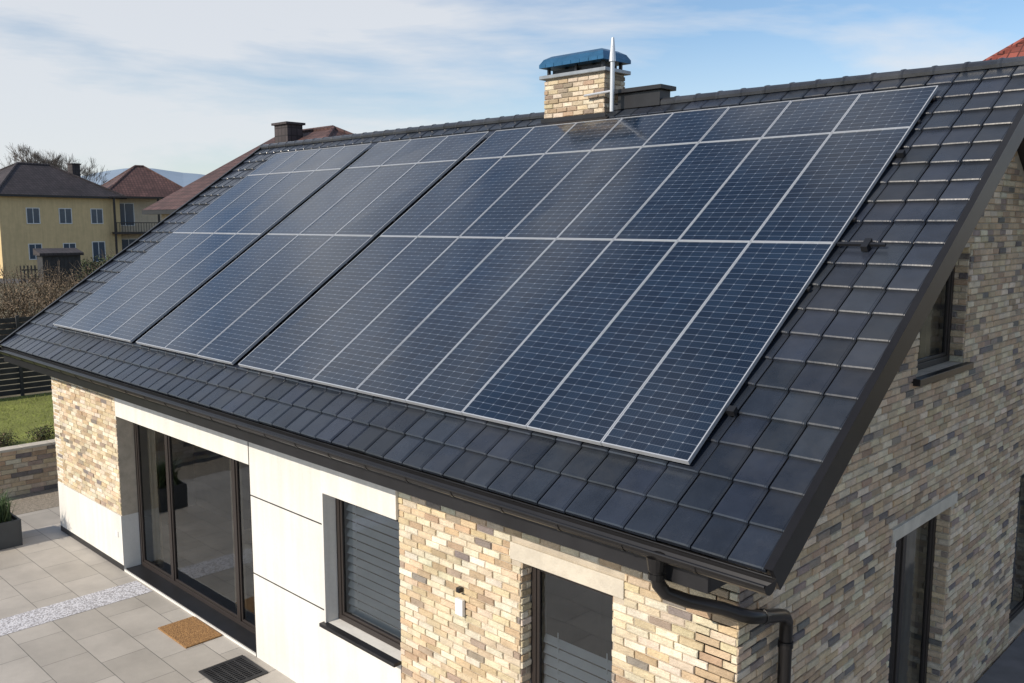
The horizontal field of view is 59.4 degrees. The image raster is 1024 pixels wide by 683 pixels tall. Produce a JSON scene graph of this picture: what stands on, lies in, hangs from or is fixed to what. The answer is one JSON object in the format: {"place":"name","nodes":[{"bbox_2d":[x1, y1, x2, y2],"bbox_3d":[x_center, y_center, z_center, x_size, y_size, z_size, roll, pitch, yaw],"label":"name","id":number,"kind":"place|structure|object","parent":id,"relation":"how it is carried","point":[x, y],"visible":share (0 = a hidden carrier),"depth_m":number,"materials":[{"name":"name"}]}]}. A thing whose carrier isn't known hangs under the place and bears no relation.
{"place":"outdoors","nodes":[
{"label":"outdoors","id":0,"kind":"place"},
{"bbox_2d":[0,279,38,283],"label":"road","id":1,"kind":"structure","parent":0,"point":[2,280],"depth_m":75.54,"materials":[{"name":"grey asphalt"}]},
{"bbox_2d":[0,392,54,447],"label":"lawn","id":2,"kind":"structure","parent":0,"point":[38,407],"depth_m":22.34,"materials":[{"name":"green plant"}]},
{"bbox_2d":[0,428,19,446],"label":"evergreen shrub","id":3,"kind":"object","parent":2,"relation":"on","point":[3,441],"visible":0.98,"depth_m":19.40,"materials":[{"name":"green plant"}]},
{"bbox_2d":[0,315,51,396],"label":"board fence","id":4,"kind":"object","parent":2,"relation":"on","point":[21,374],"visible":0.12,"depth_m":24.89,"materials":[{"name":"black wood"}]},
{"bbox_2d":[24,424,54,441],"bbox_3d":[-10.467,2.003,19.935,0.528,0.415,0.747,7,10,44],"label":"evergreen shrub","id":5,"kind":"object","parent":2,"relation":"on","point":[42,435],"visible":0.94,"depth_m":19.91,"materials":[{"name":"green plant"}]},
{"bbox_2d":[0,196,121,277],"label":"walls","id":6,"kind":"structure","parent":0,"point":[18,234],"depth_m":81.69,"materials":[{"name":"yellow paint"}]},
{"bbox_2d":[0,162,126,198],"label":"roof","id":7,"kind":"structure","parent":6,"relation":"on","point":[21,179],"depth_m":83.03,"materials":[{"name":"brown tile"}]},
{"bbox_2d":[66,163,80,176],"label":"house chimney","id":8,"kind":"object","parent":7,"relation":"on","point":[74,168],"visible":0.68,"depth_m":86.53,"materials":[{"name":"grey brick"}]},
{"bbox_2d":[26,208,105,261],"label":"windows","id":9,"kind":"structure","parent":6,"relation":"attached to","point":[33,215],"depth_m":83.07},
{"bbox_2d":[119,199,161,238],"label":"walls","id":10,"kind":"structure","parent":0,"point":[140,205],"depth_m":89.19,"materials":[{"name":"beige paint"}]},
{"bbox_2d":[120,203,136,249],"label":"windows","id":11,"kind":"structure","parent":10,"relation":"attached to","point":[126,212],"depth_m":88.51,"materials":[{"name":"grey glass"}]},
{"bbox_2d":[101,165,182,198],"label":"roof","id":12,"kind":"structure","parent":10,"relation":"on","point":[138,181],"depth_m":90.61,"materials":[{"name":"brown tile"}]},
{"bbox_2d":[81,168,204,186],"bbox_3d":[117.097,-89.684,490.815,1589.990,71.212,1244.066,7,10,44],"label":"hills","id":13,"kind":"structure","parent":0,"point":[182,179],"depth_m":940.52,"materials":[{"name":"blue"}]},
{"bbox_2d":[0,506,295,682],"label":"patio paving","id":14,"kind":"structure","parent":0,"point":[48,562],"depth_m":12.79,"materials":[{"name":"beige tile"}]},
{"bbox_2d":[0,487,22,549],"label":"planter box","id":15,"kind":"object","parent":14,"relation":"on","point":[10,530],"visible":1,"depth_m":16.06,"materials":[{"name":"grey concrete"}]},
{"bbox_2d":[0,581,151,635],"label":"pebble strip","id":16,"kind":"object","parent":14,"relation":"on","point":[32,618],"visible":1,"depth_m":13.54,"materials":[{"name":"white gravel"}]},
{"bbox_2d":[158,616,221,648],"bbox_3d":[-4.571,4.116,12.722,0.870,0.021,0.540,7,10,44],"label":"doormat","id":17,"kind":"object","parent":14,"relation":"on","point":[189,632],"visible":1,"depth_m":12.68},
{"bbox_2d":[198,655,267,682],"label":"drain grate","id":18,"kind":"object","parent":14,"relation":"on","point":[241,669],"visible":1,"depth_m":11.59,"materials":[{"name":"black metal"}]},
{"bbox_2d":[161,214,169,219],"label":"walls","id":19,"kind":"structure","parent":0,"point":[163,216],"depth_m":39.32,"materials":[{"name":"beige paint"}]},
{"bbox_2d":[142,125,353,213],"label":"roof","id":20,"kind":"structure","parent":19,"relation":"on","point":[172,202],"depth_m":40.10,"materials":[{"name":"brown tile"}]},
{"bbox_2d":[271,121,305,142],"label":"house chimney","id":21,"kind":"object","parent":20,"relation":"on","point":[285,131],"visible":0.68,"depth_m":41.01,"materials":[{"name":"brick"}]},
{"bbox_2d":[244,528,252,569],"bbox_3d":[-3.579,3.417,14.784,2.100,0.830,0.900,7,10,44],"label":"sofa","id":22,"kind":"object","parent":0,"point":[248,547],"visible":0.04,"depth_m":15.04,"materials":[{"name":"fabric"}]},
{"bbox_2d":[0,277,1012,593],"bbox_3d":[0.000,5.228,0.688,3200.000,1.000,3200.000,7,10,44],"label":"ground","id":23,"kind":"structure","parent":0,"point":[50,385],"depth_m":28.58,"materials":[{"name":"green plant"}]},
{"bbox_2d":[0,448,57,495],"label":"garden wall","id":24,"kind":"structure","parent":23,"relation":"on","point":[28,470],"depth_m":19.26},
{"bbox_2d":[0,439,55,452],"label":"wall coping","id":25,"kind":"object","parent":24,"relation":"on","point":[27,446],"depth_m":19.20,"materials":[{"name":"grey concrete"}]},
{"bbox_2d":[0,444,57,498],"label":"wall blocks","id":26,"kind":"structure","parent":24,"relation":"attached to","point":[27,468],"depth_m":19.24,"materials":[{"name":"brick"}]},
{"bbox_2d":[0,264,59,309],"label":"shrub","id":27,"kind":"object","parent":23,"relation":"on","point":[13,284],"visible":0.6,"depth_m":50.05,"materials":[{"name":"brown plant"}]},
{"bbox_2d":[0,283,61,340],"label":"shrub","id":28,"kind":"object","parent":23,"relation":"on","point":[17,309],"visible":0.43,"depth_m":36.08,"materials":[{"name":"brown plant"}]},
{"bbox_2d":[5,488,58,514],"bbox_3d":[-10.648,3.425,18.027,1.400,0.001,34.000,7,10,44],"label":"gravel bed","id":29,"kind":"object","parent":23,"relation":"on","point":[36,501],"depth_m":18.70,"materials":[{"name":"grey gravel"}]},
{"bbox_2d":[0,143,67,170],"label":"bare tree","id":30,"kind":"object","parent":23,"relation":"on","point":[28,152],"visible":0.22,"depth_m":108.82,"materials":[{"name":"brown plant"}]},
{"bbox_2d":[0,270,72,328],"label":"shrub","id":31,"kind":"object","parent":23,"relation":"on","point":[22,297],"visible":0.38,"depth_m":37.76,"materials":[{"name":"brown plant"}]},
{"bbox_2d":[9,261,79,303],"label":"shrub","id":32,"kind":"object","parent":23,"relation":"on","point":[58,277],"visible":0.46,"depth_m":54.02,"materials":[{"name":"brown plant"}]},
{"bbox_2d":[22,276,84,311],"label":"shrub","id":33,"kind":"object","parent":23,"relation":"on","point":[50,288],"visible":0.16,"depth_m":42.09,"materials":[{"name":"brown plant"}]},
{"bbox_2d":[33,248,83,287],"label":"garden shed","id":34,"kind":"structure","parent":23,"relation":"on","point":[63,256],"depth_m":67.10,"materials":[{"name":"brown wood"}]},
{"bbox_2d":[20,264,97,282],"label":"picket fence","id":35,"kind":"object","parent":23,"relation":"on","point":[28,270],"visible":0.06,"depth_m":70.57,"materials":[{"name":"brown wood"}]},
{"bbox_2d":[19,150,110,184],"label":"bare tree","id":36,"kind":"object","parent":23,"relation":"on","point":[86,174],"visible":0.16,"depth_m":114.01,"materials":[{"name":"brown plant"}]},
{"bbox_2d":[46,270,83,296],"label":"shrub","id":37,"kind":"object","parent":23,"relation":"on","point":[67,281],"visible":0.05,"depth_m":47.63,"materials":[{"name":"brown plant"}]},
{"bbox_2d":[69,260,102,284],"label":"shrub","id":38,"kind":"object","parent":23,"relation":"on","point":[83,270],"visible":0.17,"depth_m":59.57,"materials":[{"name":"brown plant"}]},
{"bbox_2d":[81,258,99,276],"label":"evergreen shrub","id":39,"kind":"object","parent":23,"relation":"on","point":[86,262],"visible":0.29,"depth_m":73.43,"materials":[{"name":"green plant"}]},
{"bbox_2d":[90,250,117,271],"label":"evergreen shrub","id":40,"kind":"object","parent":23,"relation":"on","point":[103,261],"visible":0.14,"depth_m":69.19,"materials":[{"name":"green plant"}]},
{"bbox_2d":[109,196,161,253],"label":"balcony","id":41,"kind":"structure","parent":23,"relation":"on","point":[115,232],"depth_m":86.83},
{"bbox_2d":[51,378,1021,682],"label":"render walls","id":42,"kind":"structure","parent":23,"relation":"on","point":[295,642],"depth_m":11.39,"materials":[{"name":"white paint"}]},
{"bbox_2d":[61,444,323,656],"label":"facade joints","id":43,"kind":"object","parent":42,"relation":"attached to","point":[95,549],"visible":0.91,"depth_m":11.97,"materials":[{"name":"metal"}]},
{"bbox_2d":[115,530,464,616],"bbox_3d":[-3.569,2.909,11.945,8.660,1.520,0.046,7,10,44],"label":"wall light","id":44,"kind":"object","parent":42,"relation":"attached to","point":[459,606],"depth_m":8.87,"materials":[{"name":"white plastic"}]},
{"bbox_2d":[335,498,400,650],"bbox_3d":[-1.573,2.596,10.218,1.364,1.584,0.070,7,10,44],"label":"frame","id":45,"kind":"object","parent":42,"relation":"attached to","point":[370,628],"visible":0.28,"depth_m":10.59,"materials":[{"name":"brown metal"}]},
{"bbox_2d":[346,504,400,637],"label":"blind slats","id":46,"kind":"object","parent":45,"relation":"attached to","point":[358,588],"visible":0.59,"depth_m":10.33,"materials":[{"name":"grey metal"}]},
{"bbox_2d":[51,151,1023,682],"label":"brick facing","id":47,"kind":"object","parent":23,"relation":"on","point":[973,645],"visible":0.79,"depth_m":9.07,"materials":[{"name":"beige brick"}]},
{"bbox_2d":[456,586,462,592],"bbox_3d":[-0.519,2.452,8.863,0.050,0.050,0.052,7,10,44],"label":"wall light","id":48,"kind":"object","parent":47,"relation":"attached to","point":[459,589],"visible":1,"depth_m":8.85,"materials":[{"name":"metal"}]},
{"bbox_2d":[58,152,1023,682],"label":"mortar walls","id":49,"kind":"structure","parent":23,"relation":"on","point":[126,454],"depth_m":9.92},
{"bbox_2d":[133,423,254,633],"bbox_3d":[-4.728,2.674,13.539,4.244,2.604,0.074,7,10,44],"label":"frame","id":50,"kind":"object","parent":49,"relation":"attached to","point":[238,617],"visible":0.44,"depth_m":14.02,"materials":[{"name":"black metal"}]},
{"bbox_2d":[147,428,246,615],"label":"curtains","id":51,"kind":"object","parent":50,"relation":"attached to","point":[155,495],"visible":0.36,"depth_m":14.78,"materials":[{"name":"fabric"}]},
{"bbox_2d":[320,466,397,622],"bbox_3d":[-1.717,2.445,10.069,1.404,1.930,0.037,7,10,44],"label":"white window surround","id":52,"kind":"object","parent":49,"relation":"attached to","point":[375,498],"visible":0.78,"depth_m":10.02,"materials":[{"name":"white paint"}]},
{"bbox_2d":[9,67,1023,574],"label":"roof deck","id":53,"kind":"structure","parent":49,"relation":"on","point":[1021,151],"depth_m":7.90,"materials":[{"name":"black"}]},
{"bbox_2d":[53,143,371,342],"bbox_3d":[-5.408,-1.981,16.370,3.340,3.295,4.683,7,10,44],"label":"solar panel array","id":54,"kind":"object","parent":53,"relation":"on","point":[136,299],"visible":0.98,"depth_m":16.09,"materials":[{"name":"glass"}]},
{"bbox_2d":[0,116,1023,593],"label":"fascia and verge","id":55,"kind":"structure","parent":53,"relation":"attached to","point":[796,544],"depth_m":7.51,"materials":[{"name":"metal"}]},
{"bbox_2d":[0,348,776,595],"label":"eave gutter","id":56,"kind":"object","parent":55,"relation":"attached to","point":[722,572],"visible":1,"depth_m":7.69,"materials":[{"name":"metal"}]},
{"bbox_2d":[0,102,1023,571],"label":"verge flashing","id":57,"kind":"object","parent":55,"relation":"on","point":[842,434],"visible":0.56,"depth_m":6.95,"materials":[{"name":"metal"}]},
{"bbox_2d":[649,551,792,682],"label":"downpipe","id":58,"kind":"object","parent":55,"relation":"attached to","point":[663,590],"visible":0.94,"depth_m":6.50,"materials":[{"name":"metal"}]},
{"bbox_2d":[646,557,792,649],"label":"pipe collars","id":59,"kind":"object","parent":58,"relation":"attached to","point":[655,566],"visible":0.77,"depth_m":6.37,"materials":[{"name":"metal"}]},
{"bbox_2d":[1,65,1023,572],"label":"roof tiles front","id":60,"kind":"object","parent":53,"relation":"on","point":[527,465],"visible":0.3,"depth_m":7.98,"materials":[{"name":"tile"}]},
{"bbox_2d":[136,131,489,364],"bbox_3d":[-3.039,-1.678,14.070,2.970,3.294,4.682,7,10,44],"label":"solar panel array","id":61,"kind":"object","parent":60,"relation":"on","point":[236,310],"visible":1,"depth_m":13.77,"materials":[{"name":"glass"}]},
{"bbox_2d":[238,85,938,464],"bbox_3d":[0.701,-1.201,10.439,7.260,3.296,4.682,7,10,44],"label":"solar panel array","id":62,"kind":"object","parent":53,"relation":"on","point":[638,285],"visible":1,"depth_m":9.67,"materials":[{"name":"glass"}]},
{"bbox_2d":[534,37,675,126],"bbox_3d":[1.372,-3.663,13.364,2.250,1.480,0.724,7,10,44],"label":"chimney","id":63,"kind":"object","parent":53,"relation":"on","point":[588,85],"visible":0.59,"depth_m":13.29,"materials":[{"name":"brick"}]},
{"bbox_2d":[259,56,1023,148],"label":"ridge caps","id":64,"kind":"object","parent":53,"relation":"on","point":[966,66],"visible":0.72,"depth_m":11.58,"materials":[{"name":"tile"}]},
{"bbox_2d":[126,362,973,667],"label":"window sills","id":65,"kind":"structure","parent":49,"relation":"attached to","point":[224,624],"depth_m":12.65,"materials":[{"name":"metal"}]},
{"bbox_2d":[530,566,612,682],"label":"frame","id":66,"kind":"object","parent":49,"relation":"on","point":[536,627],"visible":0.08,"depth_m":8.41,"materials":[{"name":"brown metal"}]},
{"bbox_2d":[543,633,611,682],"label":"blind slats","id":67,"kind":"object","parent":66,"relation":"attached to","point":[557,653],"visible":0.85,"depth_m":8.27,"materials":[{"name":"grey metal"}]},
{"bbox_2d":[510,491,957,598],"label":"stone lintels","id":68,"kind":"object","parent":49,"relation":"on","point":[580,574],"visible":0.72,"depth_m":8.03,"materials":[{"name":"beige stone"}]},
{"bbox_2d":[898,526,920,682],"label":"curtains","id":69,"kind":"object","parent":49,"relation":"hanging from","point":[909,602],"visible":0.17,"depth_m":10.09,"materials":[{"name":"fabric"}]},
{"bbox_2d":[890,516,936,682],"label":"frame","id":70,"kind":"object","parent":49,"relation":"on","point":[900,578],"visible":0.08,"depth_m":10.02,"materials":[{"name":"black metal"}]},
{"bbox_2d":[888,540,898,682],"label":"glass","id":71,"kind":"object","parent":70,"relation":"attached to","point":[893,605],"visible":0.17,"depth_m":9.44,"materials":[{"name":"black glass"}]},
{"bbox_2d":[917,292,940,358],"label":"curtains","id":72,"kind":"object","parent":49,"relation":"hanging from","point":[928,338],"visible":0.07,"depth_m":9.80,"materials":[{"name":"fabric"}]},
{"bbox_2d":[916,266,954,369],"bbox_3d":[4.322,-0.345,9.344,0.070,1.244,1.344,7,10,44],"label":"frame","id":73,"kind":"object","parent":49,"relation":"on","point":[943,356],"visible":0.25,"depth_m":9.75,"materials":[{"name":"black metal"}]},
{"bbox_2d":[1009,591,1023,622],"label":"frame","id":74,"kind":"object","parent":49,"relation":"on","point":[1017,609],"visible":0.24,"depth_m":12.88,"materials":[{"name":"black metal"}]},
{"bbox_2d":[144,445,1012,682],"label":"interior walls","id":75,"kind":"structure","parent":23,"relation":"on","point":[579,616],"depth_m":14.99,"materials":[{"name":"paint"}]},
{"bbox_2d":[0,0,1023,175],"label":"sky","id":76,"kind":"structure","parent":0,"point":[184,86],"materials":[{"name":"blue"}]},
{"bbox_2d":[976,631,1023,682],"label":"side terrace","id":77,"kind":"structure","parent":0,"point":[1007,666],"depth_m":11.48,"materials":[{"name":"grey concrete"}]},
{"bbox_2d":[983,37,1023,60],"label":"red tiled house","id":78,"kind":"structure","parent":0,"point":[1015,49],"depth_m":29.13,"materials":[{"name":"tile"}]}
]}

